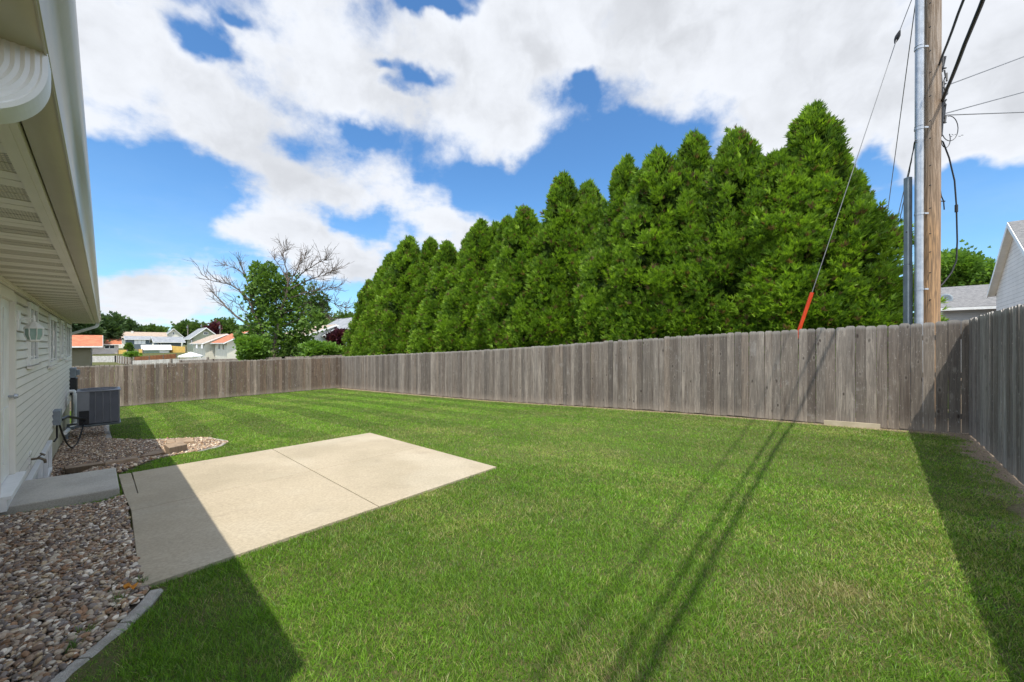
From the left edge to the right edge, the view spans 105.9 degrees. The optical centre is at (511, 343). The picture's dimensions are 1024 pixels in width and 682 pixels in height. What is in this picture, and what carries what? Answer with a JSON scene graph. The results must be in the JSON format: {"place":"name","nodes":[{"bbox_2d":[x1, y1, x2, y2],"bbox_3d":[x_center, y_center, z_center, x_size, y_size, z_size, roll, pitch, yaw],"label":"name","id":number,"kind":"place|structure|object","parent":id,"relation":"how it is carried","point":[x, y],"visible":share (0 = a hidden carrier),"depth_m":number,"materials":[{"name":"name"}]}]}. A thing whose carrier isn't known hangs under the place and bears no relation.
{"place":"outdoors","nodes":[
{"label":"outdoors","id":0,"kind":"place"},
{"bbox_2d":[5,345,1023,681],"bbox_3d":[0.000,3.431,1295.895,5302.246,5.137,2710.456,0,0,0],"label":"ground","id":1,"kind":"structure","parent":0,"point":[980,451],"depth_m":2.44,"materials":[{"name":"plant"}]},
{"bbox_2d":[0,0,100,512],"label":"house","id":2,"kind":"structure","parent":1,"relation":"on","point":[48,272],"depth_m":2.07,"materials":[{"name":"plastic"}]},
{"bbox_2d":[1,298,18,483],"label":"door","id":3,"kind":"structure","parent":2,"relation":"in","point":[5,396],"depth_m":3.72,"materials":[{"name":"paint"}]},
{"bbox_2d":[17,310,44,341],"bbox_3d":[-5.260,-0.189,4.218,0.145,0.342,0.199,0,0,45],"label":"wall lantern","id":4,"kind":"object","parent":2,"relation":"attached to","point":[33,330],"depth_m":4.20,"materials":[{"name":"white glass"}]},
{"bbox_2d":[25,302,40,368],"bbox_3d":[-6.195,-0.102,4.997,0.930,0.815,0.075,0,0,43],"label":"window","id":5,"kind":"structure","parent":2,"relation":"in","point":[32,309],"depth_m":4.94,"materials":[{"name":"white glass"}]},
{"bbox_2d":[28,451,46,469],"bbox_3d":[-5.992,1.460,4.885,0.180,0.200,0.146,0,0,43],"label":"hose faucet","id":6,"kind":"object","parent":2,"relation":"attached to","point":[30,459],"visible":0.99,"depth_m":4.87,"materials":[{"name":"metal"}]},
{"bbox_2d":[25,440,51,480],"bbox_3d":[-6.741,1.920,5.497,3.350,0.520,0.070,0,0,43],"label":"basement window","id":7,"kind":"structure","parent":2,"relation":"in","point":[40,469],"depth_m":6.01,"materials":[{"name":"white glass"}]},
{"bbox_2d":[47,315,58,368],"bbox_3d":[-8.266,-0.037,6.955,1.430,0.905,0.075,0,0,43],"label":"window","id":8,"kind":"structure","parent":2,"relation":"in","point":[52,363],"depth_m":6.87,"materials":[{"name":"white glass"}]},
{"bbox_2d":[58,320,64,359],"bbox_3d":[-9.800,-0.083,8.411,0.860,0.835,0.065,0,0,43],"label":"window","id":9,"kind":"structure","parent":2,"relation":"in","point":[61,324],"depth_m":8.39,"materials":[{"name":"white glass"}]},
{"bbox_2d":[64,323,71,361],"bbox_3d":[-11.439,-0.033,9.953,1.760,0.935,0.075,0,0,43],"label":"window","id":10,"kind":"structure","parent":2,"relation":"in","point":[67,342],"depth_m":9.93,"materials":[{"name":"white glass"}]},
{"bbox_2d":[52,409,86,447],"bbox_3d":[-9.481,1.759,8.335,0.133,1.037,3.350,0,0,-41],"label":"disconnect box","id":11,"kind":"object","parent":2,"relation":"attached to","point":[58,418],"visible":1,"depth_m":7.31,"materials":[{"name":"black metal"}]},
{"bbox_2d":[63,390,76,434],"bbox_3d":[-10.934,1.730,9.569,2.646,0.980,0.152,0,0,43],"label":"vent pipe","id":12,"kind":"object","parent":2,"relation":"attached to","point":[67,431],"visible":0.72,"depth_m":10.41,"materials":[{"name":"plastic"}]},
{"bbox_2d":[69,367,79,429],"bbox_3d":[-12.348,1.590,10.920,0.650,1.820,0.188,0,0,43],"label":"electric meter box","id":13,"kind":"object","parent":2,"relation":"attached to","point":[74,373],"visible":0.77,"depth_m":10.72,"materials":[{"name":"metal"}]},
{"bbox_2d":[0,468,118,515],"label":"concrete step","id":14,"kind":"object","parent":1,"relation":"on","point":[65,490],"visible":0.36,"depth_m":3.81,"materials":[{"name":"concrete"}]},
{"bbox_2d":[49,658,89,681],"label":"kerb stone","id":15,"kind":"object","parent":1,"relation":"on","point":[64,675],"visible":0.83,"depth_m":1.65,"materials":[{"name":"concrete"}]},
{"bbox_2d":[0,495,151,681],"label":"river gravel","id":16,"kind":"structure","parent":1,"relation":"on","point":[63,543],"depth_m":2.29,"materials":[{"name":"gravel"}]},
{"bbox_2d":[61,632,91,654],"bbox_3d":[-2.000,1.372,1.760,0.096,0.054,0.141,0,0,-26],"label":"grass tuft","id":17,"kind":"object","parent":16,"relation":"on","point":[72,644],"visible":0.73,"depth_m":1.76,"materials":[{"name":"plant"}]},
{"bbox_2d":[72,621,101,634],"bbox_3d":[-2.059,1.378,1.869,0.129,0.055,0.135,0,0,-22],"label":"grass tuft","id":18,"kind":"object","parent":16,"relation":"on","point":[93,626],"visible":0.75,"depth_m":1.87,"materials":[{"name":"plant"}]},
{"bbox_2d":[110,591,131,605],"bbox_3d":[-2.107,1.374,2.090,0.164,0.055,0.113,0,0,35],"label":"grass tuft","id":19,"kind":"object","parent":16,"relation":"on","point":[118,597],"visible":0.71,"depth_m":2.09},
{"bbox_2d":[123,582,137,588],"bbox_3d":[-2.141,1.355,2.162,0.076,0.026,0.032,0,0,0],"label":"fallen leaf","id":20,"kind":"object","parent":16,"relation":"on","point":[127,585],"visible":1,"depth_m":2.16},
{"bbox_2d":[125,572,149,582],"bbox_3d":[-2.166,1.370,2.242,0.149,0.055,0.112,0,0,0],"label":"grass tuft","id":21,"kind":"object","parent":16,"relation":"on","point":[142,580],"visible":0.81,"depth_m":2.25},
{"bbox_2d":[72,335,102,366],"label":"olive house","id":22,"kind":"structure","parent":1,"relation":"on","point":[82,345],"depth_m":42.67,"materials":[{"name":"orange"}]},
{"bbox_2d":[72,317,111,347],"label":"tree","id":23,"kind":"object","parent":1,"relation":"on","point":[98,330],"visible":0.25,"depth_m":77.56,"materials":[{"name":"green plant"}]},
{"bbox_2d":[92,356,114,361],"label":"fence","id":24,"kind":"object","parent":1,"relation":"on","point":[103,358],"visible":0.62,"depth_m":57.99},
{"bbox_2d":[77,623,130,658],"bbox_3d":[-1.920,1.443,1.820,0.074,0.109,0.205,0,0,-7],"label":"kerb stone","id":25,"kind":"object","parent":1,"relation":"on","point":[101,644],"visible":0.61,"depth_m":1.82,"materials":[{"name":"concrete"}]},
{"bbox_2d":[92,337,121,353],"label":"pink house","id":26,"kind":"structure","parent":1,"relation":"on","point":[112,347],"depth_m":81.34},
{"bbox_2d":[104,425,111,437],"bbox_3d":[-11.144,2.432,10.634,3.576,0.265,0.133,0,0,43],"label":"kerb stone","id":27,"kind":"object","parent":1,"relation":"on","point":[108,434],"visible":0.56,"depth_m":10.23,"materials":[{"name":"concrete"}]},
{"bbox_2d":[100,310,128,339],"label":"tree","id":28,"kind":"object","parent":1,"relation":"on","point":[114,325],"visible":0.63,"depth_m":83.75,"materials":[{"name":"green plant"}]},
{"bbox_2d":[115,355,131,364],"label":"fence","id":29,"kind":"object","parent":1,"relation":"on","point":[122,360],"visible":0.77,"depth_m":52.37,"materials":[{"name":"wood"}]},
{"bbox_2d":[123,342,134,350],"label":"young tree","id":30,"kind":"object","parent":1,"relation":"on","point":[129,346],"visible":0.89,"depth_m":83.81,"materials":[{"name":"green plant"}]},
{"bbox_2d":[123,350,142,358],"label":"green bush","id":31,"kind":"object","parent":1,"relation":"on","point":[132,353],"visible":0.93,"depth_m":61.52,"materials":[{"name":"green plant"}]},
{"bbox_2d":[124,317,149,331],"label":"tree","id":32,"kind":"object","parent":1,"relation":"on","point":[133,326],"visible":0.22,"depth_m":163.98,"materials":[{"name":"green plant"}]},
{"bbox_2d":[123,336,151,348],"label":"gray roof house","id":33,"kind":"structure","parent":1,"relation":"on","point":[137,341],"depth_m":114.13,"materials":[{"name":"stone"}]},
{"bbox_2d":[118,588,162,623],"bbox_3d":[-1.970,1.435,2.062,0.083,0.107,0.284,0,0,-19],"label":"kerb stone","id":34,"kind":"object","parent":1,"relation":"on","point":[151,597],"visible":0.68,"depth_m":2.04,"materials":[{"name":"concrete"}]},
{"bbox_2d":[119,331,167,347],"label":"long house","id":35,"kind":"structure","parent":1,"relation":"on","point":[155,334],"depth_m":134.87,"materials":[{"name":"beige"}]},
{"bbox_2d":[133,353,176,360],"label":"fence","id":36,"kind":"object","parent":1,"relation":"on","point":[163,357],"visible":0.75,"depth_m":59.97,"materials":[{"name":"brown wood"}]},
{"bbox_2d":[141,323,168,332],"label":"tree","id":37,"kind":"object","parent":1,"relation":"on","point":[154,328],"visible":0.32,"depth_m":168.76,"materials":[{"name":"green plant"}]},
{"bbox_2d":[140,345,171,352],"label":"garden shed","id":38,"kind":"structure","parent":1,"relation":"on","point":[156,348],"depth_m":85.69,"materials":[{"name":"white"}]},
{"bbox_2d":[149,336,185,345],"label":"slate house","id":39,"kind":"structure","parent":1,"relation":"on","point":[174,341],"depth_m":100.38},
{"bbox_2d":[129,357,208,368],"bbox_3d":[-31.274,1.810,35.435,5.505,1.043,0.186,0,0,-34],"label":"fence","id":40,"kind":"object","parent":1,"relation":"on","point":[167,361],"visible":0.38,"depth_m":35.06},
{"bbox_2d":[111,438,227,451],"bbox_3d":[-7.070,2.063,8.191,5.680,0.701,1.090,0,0,34],"label":"kerb stone","id":41,"kind":"object","parent":1,"relation":"on","point":[223,443],"visible":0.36,"depth_m":7.25,"materials":[{"name":"stone"}]},
{"bbox_2d":[167,329,184,345],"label":"gabled house","id":42,"kind":"structure","parent":1,"relation":"on","point":[172,333],"depth_m":141.93,"materials":[{"name":"beige"}]},
{"bbox_2d":[170,346,185,352],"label":"fence","id":43,"kind":"object","parent":1,"relation":"on","point":[178,349],"visible":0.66,"depth_m":87.99,"materials":[{"name":"wood"}]},
{"bbox_2d":[164,318,207,344],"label":"tree","id":44,"kind":"object","parent":1,"relation":"on","point":[181,327],"visible":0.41,"depth_m":146.71,"materials":[{"name":"green plant"}]},
{"bbox_2d":[178,352,203,358],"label":"patio umbrella","id":45,"kind":"object","parent":1,"relation":"on","point":[190,354],"visible":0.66,"depth_m":51.38,"materials":[{"name":"fabric"}]},
{"bbox_2d":[182,327,215,352],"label":"green gabled house","id":46,"kind":"structure","parent":1,"relation":"on","point":[198,334],"depth_m":83.58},
{"bbox_2d":[70,356,341,410],"bbox_3d":[-16.195,1.824,17.897,15.832,2.148,0.152,0,0,-40],"label":"wooden fence","id":47,"kind":"object","parent":1,"relation":"on","point":[253,377],"visible":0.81,"depth_m":19.00,"materials":[{"name":"grey wood"}]},
{"bbox_2d":[189,334,228,358],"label":"cream house","id":48,"kind":"structure","parent":1,"relation":"on","point":[204,347],"depth_m":65.14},
{"bbox_2d":[202,320,222,333],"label":"tree","id":49,"kind":"object","parent":1,"relation":"on","point":[213,326],"visible":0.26,"depth_m":119.82,"materials":[{"name":"purple plant"}]},
{"bbox_2d":[211,317,239,333],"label":"tree","id":50,"kind":"object","parent":1,"relation":"on","point":[229,326],"visible":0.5,"depth_m":138.54,"materials":[{"name":"green plant"}]},
{"bbox_2d":[210,331,247,358],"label":"cream house","id":51,"kind":"structure","parent":1,"relation":"on","point":[224,349],"depth_m":59.26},
{"bbox_2d":[179,357,282,364],"bbox_3d":[-20.602,1.325,28.191,9.811,0.870,0.174,0,0,15],"label":"fence","id":52,"kind":"object","parent":1,"relation":"on","point":[225,360],"visible":0.28,"depth_m":28.54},
{"bbox_2d":[232,334,272,360],"bbox_3d":[-18.370,0.521,27.427,2.439,2.468,3.350,0,0,-27],"label":"green bush","id":53,"kind":"object","parent":1,"relation":"on","point":[253,347],"visible":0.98,"depth_m":26.74,"materials":[{"name":"green plant"}]},
{"bbox_2d":[184,235,354,356],"bbox_3d":[-18.679,-3.285,30.399,12.979,10.371,4.762,0,0,0],"label":"half bare tree","id":54,"kind":"object","parent":1,"relation":"on","point":[264,286],"visible":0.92,"depth_m":29.92,"materials":[{"name":"green plant"}]},
{"bbox_2d":[279,324,338,348],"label":"white house","id":55,"kind":"structure","parent":1,"relation":"on","point":[319,337],"depth_m":43.42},
{"bbox_2d":[282,355,344,363],"bbox_3d":[-13.165,1.119,26.849,5.710,0.832,0.162,0,0,2],"label":"fence","id":56,"kind":"object","parent":1,"relation":"on","point":[330,356],"visible":0.22,"depth_m":26.91,"materials":[{"name":"wood"}]},
{"bbox_2d":[295,339,345,356],"bbox_3d":[-13.444,0.529,28.161,4.348,1.794,2.859,0,0,0],"label":"green bush","id":57,"kind":"object","parent":1,"relation":"on","point":[315,347],"visible":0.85,"depth_m":27.45,"materials":[{"name":"green plant"}]},
{"bbox_2d":[323,326,347,345],"bbox_3d":[-13.986,0.793,30.920,1.902,4.374,2.019,0,0,43],"label":"plum bush","id":58,"kind":"object","parent":1,"relation":"on","point":[336,334],"visible":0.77,"depth_m":30.44,"materials":[{"name":"purple plant"}]},
{"bbox_2d":[321,318,351,345],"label":"gray house","id":59,"kind":"structure","parent":1,"relation":"on","point":[342,323],"depth_m":44.71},
{"bbox_2d":[327,309,353,324],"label":"tree","id":60,"kind":"object","parent":1,"relation":"on","point":[343,315],"visible":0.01,"depth_m":66.30,"materials":[{"name":"green plant"}]},
{"bbox_2d":[341,278,372,356],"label":"arborvitae tree","id":61,"kind":"object","parent":1,"relation":"on","point":[359,308],"visible":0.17,"depth_m":25.93,"materials":[{"name":"green plant"}]},
{"bbox_2d":[348,264,381,355],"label":"arborvitae tree","id":62,"kind":"object","parent":1,"relation":"on","point":[356,343],"visible":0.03,"depth_m":24.31,"materials":[{"name":"green plant"}]},
{"bbox_2d":[352,250,393,355],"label":"arborvitae tree","id":63,"kind":"object","parent":1,"relation":"on","point":[373,292],"visible":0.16,"depth_m":23.70,"materials":[{"name":"green plant"}]},
{"bbox_2d":[363,251,394,354],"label":"arborvitae tree","id":64,"kind":"object","parent":1,"relation":"on","point":[367,342],"visible":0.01,"depth_m":23.52,"materials":[{"name":"green plant"}]},
{"bbox_2d":[367,235,426,355],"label":"arborvitae tree","id":65,"kind":"object","parent":1,"relation":"on","point":[401,273],"visible":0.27,"depth_m":21.32,"materials":[{"name":"green plant"}]},
{"bbox_2d":[394,235,438,353],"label":"arborvitae tree","id":66,"kind":"object","parent":1,"relation":"on","point":[430,247],"visible":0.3,"depth_m":20.66,"materials":[{"name":"green plant"}]},
{"bbox_2d":[408,240,455,352],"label":"arborvitae tree","id":67,"kind":"object","parent":1,"relation":"on","point":[432,263],"visible":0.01,"depth_m":20.52,"materials":[{"name":"green plant"}]},
{"bbox_2d":[405,239,460,353],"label":"arborvitae tree","id":68,"kind":"object","parent":1,"relation":"on","point":[423,340],"visible":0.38,"depth_m":19.15,"materials":[{"name":"green plant"}]},
{"bbox_2d":[437,232,471,350],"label":"arborvitae tree","id":69,"kind":"object","parent":1,"relation":"on","point":[453,276],"visible":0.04,"depth_m":18.53,"materials":[{"name":"green plant"}]},
{"bbox_2d":[433,218,491,351],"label":"arborvitae tree","id":70,"kind":"object","parent":1,"relation":"on","point":[445,338],"visible":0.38,"depth_m":17.52,"materials":[{"name":"green plant"}]},
{"bbox_2d":[452,220,499,350],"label":"arborvitae tree","id":71,"kind":"object","parent":1,"relation":"on","point":[492,228],"visible":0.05,"depth_m":17.77,"materials":[{"name":"green plant"}]},
{"bbox_2d":[466,214,524,350],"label":"arborvitae tree","id":72,"kind":"object","parent":1,"relation":"on","point":[478,330],"visible":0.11,"depth_m":16.86,"materials":[{"name":"green plant"}]},
{"bbox_2d":[475,204,567,349],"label":"arborvitae tree","id":73,"kind":"object","parent":1,"relation":"on","point":[521,230],"visible":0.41,"depth_m":15.22,"materials":[{"name":"green plant"}]},
{"bbox_2d":[500,170,595,348],"bbox_3d":[1.907,-2.023,15.328,5.113,9.610,4.887,0,0,0],"label":"arborvitae tree","id":74,"kind":"object","parent":1,"relation":"on","point":[550,265],"visible":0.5,"depth_m":14.21,"materials":[{"name":"green plant"}]},
{"bbox_2d":[550,178,607,344],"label":"arborvitae tree","id":75,"kind":"object","parent":1,"relation":"on","point":[592,200],"visible":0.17,"depth_m":14.25,"materials":[{"name":"green plant"}]},
{"bbox_2d":[566,153,652,354],"bbox_3d":[3.960,-2.014,13.496,4.424,9.284,4.275,0,0,26],"label":"arborvitae tree","id":76,"kind":"object","parent":1,"relation":"on","point":[599,257],"visible":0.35,"depth_m":12.91,"materials":[{"name":"green plant"}]},
{"bbox_2d":[341,320,968,433],"bbox_3d":[-1.330,1.165,14.593,24.330,3.106,0.152,0,0,44],"label":"wooden fence","id":77,"kind":"object","parent":1,"relation":"on","point":[721,374],"visible":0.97,"depth_m":8.51,"materials":[{"name":"grey wood"}]},
{"bbox_2d":[593,143,727,356],"bbox_3d":[4.896,-1.871,12.299,4.704,8.979,4.886,0,0,0],"label":"arborvitae tree","id":78,"kind":"object","parent":1,"relation":"on","point":[654,195],"visible":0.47,"depth_m":11.46,"materials":[{"name":"green plant"}]},
{"bbox_2d":[642,127,744,353],"bbox_3d":[5.673,-2.106,11.894,4.461,9.097,4.482,0,0,0],"label":"arborvitae tree","id":79,"kind":"object","parent":1,"relation":"on","point":[694,156],"visible":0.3,"depth_m":11.02,"materials":[{"name":"green plant"}]},
{"bbox_2d":[677,123,793,341],"bbox_3d":[6.436,-1.882,11.017,4.311,8.587,4.348,0,0,0],"label":"arborvitae tree","id":80,"kind":"object","parent":1,"relation":"on","point":[737,158],"visible":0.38,"depth_m":10.26,"materials":[{"name":"green plant"}]},
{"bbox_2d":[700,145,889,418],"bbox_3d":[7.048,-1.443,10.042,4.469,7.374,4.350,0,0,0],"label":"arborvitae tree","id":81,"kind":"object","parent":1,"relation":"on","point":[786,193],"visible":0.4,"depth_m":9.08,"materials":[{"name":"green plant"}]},
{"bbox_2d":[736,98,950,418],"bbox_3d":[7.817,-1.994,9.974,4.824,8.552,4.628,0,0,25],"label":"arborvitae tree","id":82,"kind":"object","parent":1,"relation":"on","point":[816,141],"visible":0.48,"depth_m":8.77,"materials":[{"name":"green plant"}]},
{"bbox_2d":[824,420,879,428],"bbox_3d":[6.228,1.483,7.096,0.778,0.123,0.030,0,0,43],"label":"kick board","id":83,"kind":"object","parent":1,"relation":"on","point":[853,424],"visible":1,"depth_m":7.07,"materials":[{"name":"brown wood"}]},
{"bbox_2d":[826,162,902,348],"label":"arborvitae tree","id":84,"kind":"object","parent":1,"relation":"on","point":[867,189],"visible":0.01,"depth_m":9.43,"materials":[{"name":"green plant"}]},
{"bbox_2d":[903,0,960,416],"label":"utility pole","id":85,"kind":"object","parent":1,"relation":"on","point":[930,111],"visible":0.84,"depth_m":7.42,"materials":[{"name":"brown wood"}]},
{"bbox_2d":[797,0,911,337],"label":"guy wire","id":86,"kind":"object","parent":85,"relation":"attached to","point":[808,302],"visible":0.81,"depth_m":8.00,"materials":[{"name":"metal"}]},
{"bbox_2d":[887,6,914,214],"bbox_3d":[9.595,-5.492,9.625,0.101,3.875,6.202,0,0,39],"label":"thin wire","id":87,"kind":"object","parent":85,"relation":"attached to","point":[902,102],"visible":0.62,"depth_m":8.82,"materials":[{"name":"metal"}]},
{"bbox_2d":[895,139,916,227],"bbox_3d":[9.581,-3.629,9.475,0.016,0.626,5.412,0,0,42],"label":"thin wire","id":88,"kind":"object","parent":85,"relation":"attached to","point":[903,191],"visible":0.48,"depth_m":9.36,"materials":[{"name":"metal"}]},
{"bbox_2d":[900,141,914,218],"bbox_3d":[9.383,-3.651,9.233,0.040,0.514,4.817,0,0,42],"label":"twisted wire","id":89,"kind":"object","parent":85,"relation":"attached to","point":[908,174],"visible":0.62,"depth_m":8.08,"materials":[{"name":"metal"}]},
{"bbox_2d":[938,0,964,64],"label":"service drop","id":90,"kind":"object","parent":85,"relation":"attached to","point":[952,29],"visible":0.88,"depth_m":6.39,"materials":[{"name":"rubber"}]},
{"bbox_2d":[941,0,984,101],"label":"service drop","id":91,"kind":"object","parent":85,"relation":"attached to","point":[970,29],"visible":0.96,"depth_m":6.07,"materials":[{"name":"rubber"}]},
{"bbox_2d":[946,92,1023,113],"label":"thin wire","id":92,"kind":"object","parent":85,"relation":"attached to","point":[984,102],"visible":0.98,"depth_m":7.94,"materials":[{"name":"metal"}]},
{"bbox_2d":[947,112,1023,115],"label":"thin wire","id":93,"kind":"object","parent":85,"relation":"attached to","point":[984,113],"visible":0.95,"depth_m":7.93,"materials":[{"name":"metal"}]},
{"bbox_2d":[951,56,1023,83],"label":"thin wire","id":94,"kind":"object","parent":85,"relation":"attached to","point":[987,70],"visible":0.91,"depth_m":7.85,"materials":[{"name":"metal"}]},
{"bbox_2d":[913,239,995,301],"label":"shade tree","id":95,"kind":"object","parent":1,"relation":"on","point":[972,268],"visible":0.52,"depth_m":36.04,"materials":[{"name":"green plant"}]},
{"bbox_2d":[941,284,995,320],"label":"neighbor house","id":96,"kind":"structure","parent":1,"relation":"on","point":[969,302],"depth_m":20.54,"materials":[{"name":"grey"}]},
{"bbox_2d":[941,294,952,301],"bbox_3d":[23.870,-2.217,21.299,0.439,1.111,0.462,0,0,0],"label":"satellite dish","id":97,"kind":"object","parent":96,"relation":"on","point":[949,297],"visible":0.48,"depth_m":21.27,"materials":[{"name":"plastic"}]},
{"bbox_2d":[969,304,1023,484],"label":"wooden fence","id":98,"kind":"object","parent":1,"relation":"on","point":[996,384],"visible":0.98,"depth_m":4.63,"materials":[{"name":"grey wood"}]},
{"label":"gravel bed soil","id":99,"kind":"structure","parent":1,"relation":"on","visible":0},
{"bbox_2d":[50,425,228,476],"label":"river gravel","id":100,"kind":"structure","parent":99,"relation":"on","point":[91,446],"depth_m":7.98,"materials":[{"name":"gravel"}]},
{"bbox_2d":[64,462,103,473],"bbox_3d":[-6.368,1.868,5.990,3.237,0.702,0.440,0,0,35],"label":"paver block","id":101,"kind":"object","parent":100,"relation":"on","point":[76,468],"depth_m":6.12,"materials":[{"name":"concrete"}]},
{"bbox_2d":[65,387,120,438],"bbox_3d":[-10.773,1.842,9.966,0.790,1.375,0.952,0,0,43],"label":"air conditioner","id":102,"kind":"object","parent":100,"relation":"on","point":[98,406],"visible":1,"depth_m":9.78,"materials":[{"name":"metal"}]},
{"bbox_2d":[104,456,137,465],"bbox_3d":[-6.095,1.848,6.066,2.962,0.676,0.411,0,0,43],"label":"paver block","id":103,"kind":"object","parent":100,"relation":"on","point":[123,460],"depth_m":5.13,"materials":[{"name":"concrete"}]},
{"bbox_2d":[164,441,186,453],"bbox_3d":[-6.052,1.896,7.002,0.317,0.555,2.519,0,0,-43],"label":"paver block","id":104,"kind":"object","parent":100,"relation":"on","point":[175,447],"depth_m":6.82,"materials":[{"name":"concrete"}]},
{"bbox_2d":[175,437,193,443],"bbox_3d":[-7.128,2.123,8.378,0.854,0.136,0.282,0,0,44],"label":"paver block","id":105,"kind":"object","parent":100,"relation":"on","point":[187,440],"depth_m":8.32,"materials":[{"name":"concrete"}]},
{"bbox_2d":[140,448,165,457],"bbox_3d":[-6.754,2.079,7.269,0.910,0.195,0.371,0,0,44],"label":"paver block","id":106,"kind":"object","parent":99,"relation":"on","point":[162,451],"depth_m":7.10,"materials":[{"name":"concrete"}]},
{"bbox_2d":[76,0,1023,344],"label":"sky","id":107,"kind":"structure","parent":0,"point":[215,128],"materials":[{"name":"blue"}]},
{"bbox_2d":[987,220,1023,310],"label":"neighbor house","id":108,"kind":"structure","parent":0,"point":[1006,288],"depth_m":16.03,"materials":[{"name":"white"}]},
{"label":"patio base","id":109,"kind":"structure","parent":0,"visible":0},
{"bbox_2d":[118,433,495,586],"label":"patio","id":110,"kind":"structure","parent":109,"relation":"on","point":[194,517],"depth_m":3.83,"materials":[{"name":"concrete"}]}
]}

